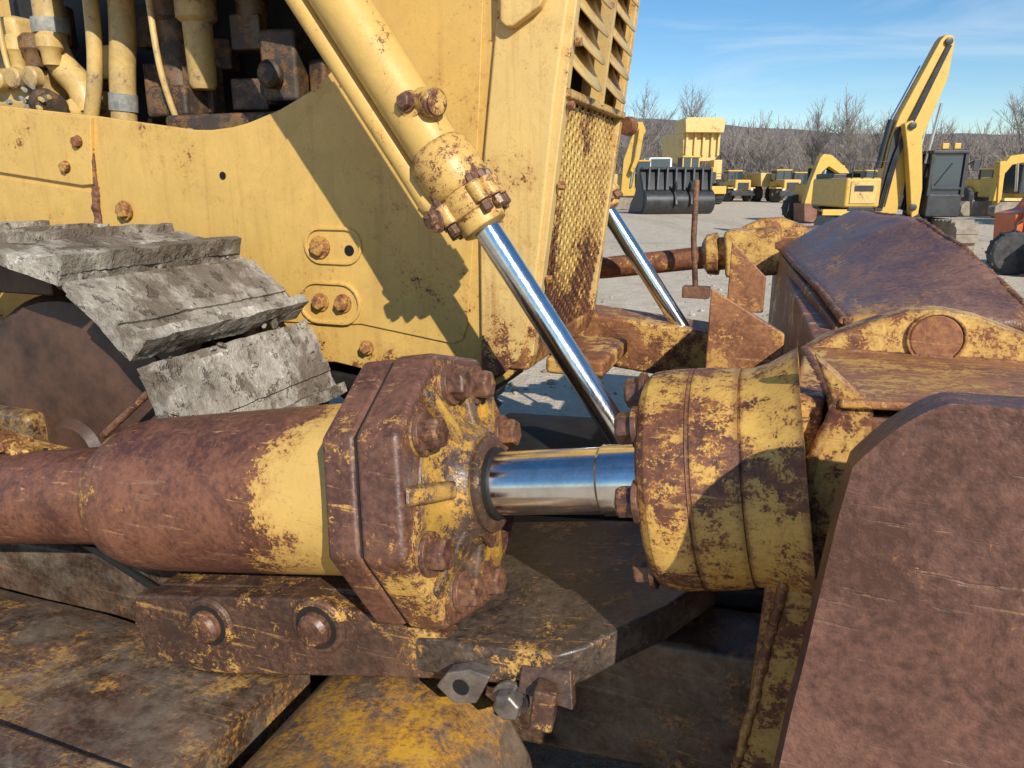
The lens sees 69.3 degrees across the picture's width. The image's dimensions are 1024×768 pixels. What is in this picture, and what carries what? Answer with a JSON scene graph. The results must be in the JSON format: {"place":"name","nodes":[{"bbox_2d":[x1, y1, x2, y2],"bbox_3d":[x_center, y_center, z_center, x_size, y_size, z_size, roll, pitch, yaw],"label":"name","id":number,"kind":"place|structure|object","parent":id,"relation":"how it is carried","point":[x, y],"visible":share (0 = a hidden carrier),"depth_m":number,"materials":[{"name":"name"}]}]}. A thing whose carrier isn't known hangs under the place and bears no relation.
{"place":"outdoors","nodes":[
{"label":"outdoors","id":0,"kind":"place"},
{"bbox_2d":[310,188,1023,767],"bbox_3d":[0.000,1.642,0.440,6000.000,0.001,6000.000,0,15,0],"label":"ground","id":1,"kind":"structure","parent":0,"point":[722,218],"depth_m":12.19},
{"bbox_2d":[0,0,1023,767],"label":"bulldozer","id":2,"kind":"object","parent":1,"relation":"on","point":[242,242],"visible":1,"depth_m":1.92,"materials":[{"name":"paint"}]},
{"bbox_2d":[614,122,650,209],"bbox_3d":[8.503,-15.580,53.218,3.900,5.850,4.700,3,15,10],"label":"excavator","id":3,"kind":"object","parent":1,"relation":"on","point":[626,180],"visible":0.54,"depth_m":51.46,"materials":[{"name":"yellow paint"}]},
{"bbox_2d":[620,78,682,171],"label":"bare tree","id":4,"kind":"object","parent":1,"relation":"on","point":[643,152],"visible":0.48,"depth_m":106.12,"materials":[{"name":"grey plant"}]},
{"bbox_2d":[635,157,671,173],"bbox_3d":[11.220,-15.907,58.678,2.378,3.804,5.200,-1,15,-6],"label":"pickup truck","id":5,"kind":"object","parent":1,"relation":"on","point":[661,162],"visible":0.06,"depth_m":56.75,"materials":[{"name":"white metal"}]},
{"bbox_2d":[648,124,674,166],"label":"bare tree","id":6,"kind":"object","parent":1,"relation":"on","point":[658,148],"visible":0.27,"depth_m":114.67,"materials":[{"name":"grey plant"}]},
{"bbox_2d":[628,167,714,213],"bbox_3d":[10.023,-12.033,46.067,4.578,2.800,3.380,-3,15,-12],"label":"loader bucket","id":7,"kind":"object","parent":1,"relation":"on","point":[663,190],"visible":0.97,"depth_m":45.15,"materials":[{"name":"black metal"}]},
{"bbox_2d":[662,117,725,203],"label":"haul truck","id":8,"kind":"object","parent":1,"relation":"on","point":[693,142],"visible":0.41,"depth_m":68.70,"materials":[{"name":"yellow paint"}]},
{"bbox_2d":[668,84,728,166],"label":"bare tree","id":9,"kind":"object","parent":1,"relation":"on","point":[696,102],"visible":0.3,"depth_m":110.45,"materials":[{"name":"grey plant"}]},
{"bbox_2d":[721,170,754,201],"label":"articulated dump truck","id":10,"kind":"object","parent":1,"relation":"on","point":[733,181],"visible":0.55,"depth_m":79.71,"materials":[{"name":"yellow paint"}]},
{"bbox_2d":[744,109,784,197],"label":"bare tree","id":11,"kind":"object","parent":1,"relation":"on","point":[767,154],"visible":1,"depth_m":104.59,"materials":[{"name":"grey plant"}]},
{"bbox_2d":[743,169,800,202],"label":"articulated dump truck","id":12,"kind":"object","parent":1,"relation":"on","point":[779,184],"visible":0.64,"depth_m":76.85,"materials":[{"name":"yellow paint"}]},
{"bbox_2d":[782,172,807,199],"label":"wheel loader","id":13,"kind":"object","parent":1,"relation":"on","point":[803,177],"visible":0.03,"depth_m":86.30,"materials":[{"name":"yellow metal"}]},
{"bbox_2d":[622,172,977,198],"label":"brush","id":14,"kind":"object","parent":1,"relation":"on","point":[764,190],"visible":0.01,"depth_m":103.00,"materials":[{"name":"brown plant"}]},
{"bbox_2d":[781,154,848,221],"bbox_3d":[15.021,-9.311,35.385,3.691,3.121,3.550,-2,15,-8],"label":"wheel excavator","id":15,"kind":"object","parent":1,"relation":"on","point":[797,206],"visible":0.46,"depth_m":34.16,"materials":[{"name":"yellow paint"}]},
{"bbox_2d":[781,95,851,165],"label":"bare tree","id":16,"kind":"object","parent":1,"relation":"on","point":[816,147],"visible":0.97,"depth_m":98.66,"materials":[{"name":"grey plant"}]},
{"bbox_2d":[615,113,1023,187],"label":"distant tree line","id":17,"kind":"object","parent":1,"relation":"on","point":[736,154],"visible":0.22,"depth_m":126.66,"materials":[{"name":"brown plant"}]},
{"bbox_2d":[824,83,888,172],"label":"bare tree","id":18,"kind":"object","parent":1,"relation":"on","point":[847,137],"visible":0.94,"depth_m":94.42,"materials":[{"name":"grey plant"}]},
{"bbox_2d":[855,108,894,169],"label":"bare tree","id":19,"kind":"object","parent":1,"relation":"on","point":[873,141],"visible":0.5,"depth_m":102.06,"materials":[{"name":"grey plant"}]},
{"bbox_2d":[811,35,980,249],"bbox_3d":[11.329,-6.988,21.779,3.440,5.727,5.082,1,15,4],"label":"excavator","id":20,"kind":"object","parent":1,"relation":"on","point":[912,178],"visible":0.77,"depth_m":20.87,"materials":[{"name":"yellow paint"}]},
{"bbox_2d":[849,182,877,203],"bbox_3d":[10.038,-5.464,21.166,0.720,0.600,0.030,1,15,4],"label":"tool box door","id":21,"kind":"structure","parent":20,"relation":"in","point":[856,197],"depth_m":21.17,"materials":[{"name":"yellow metal"}]},
{"bbox_2d":[958,154,1023,216],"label":"excavator","id":22,"kind":"object","parent":1,"relation":"on","point":[1006,180],"visible":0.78,"depth_m":39.40,"materials":[{"name":"yellow paint"}]},
{"bbox_2d":[961,168,1021,200],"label":"wheel loader","id":23,"kind":"object","parent":1,"relation":"on","point":[971,187],"visible":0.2,"depth_m":68.51,"materials":[{"name":"yellow metal"}]},
{"bbox_2d":[982,86,1023,163],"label":"bare tree","id":24,"kind":"object","parent":1,"relation":"on","point":[1021,114],"visible":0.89,"depth_m":87.98,"materials":[{"name":"grey plant"}]},
{"bbox_2d":[985,197,1023,274],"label":"telehandler","id":25,"kind":"object","parent":1,"relation":"on","point":[1004,252],"visible":0.99,"depth_m":14.47,"materials":[{"name":"black rubber"}]},
{"bbox_2d":[508,207,993,394],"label":"gravel","id":26,"kind":"structure","parent":0,"point":[549,382],"depth_m":9.99,"materials":[{"name":"grey gravel"}]},
{"bbox_2d":[618,118,1021,177],"bbox_3d":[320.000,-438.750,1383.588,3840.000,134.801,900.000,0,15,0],"label":"hill","id":27,"kind":"structure","parent":0,"point":[672,122],"depth_m":1375.86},
{"bbox_2d":[624,0,1023,134],"label":"sky","id":28,"kind":"structure","parent":0,"point":[781,57],"materials":[{"name":"blue"}]},
{"bbox_2d":[853,170,877,176],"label":"wheel loader","id":29,"kind":"object","parent":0,"point":[868,173],"visible":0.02,"depth_m":74.68,"materials":[{"name":"yellow metal"}]}
]}

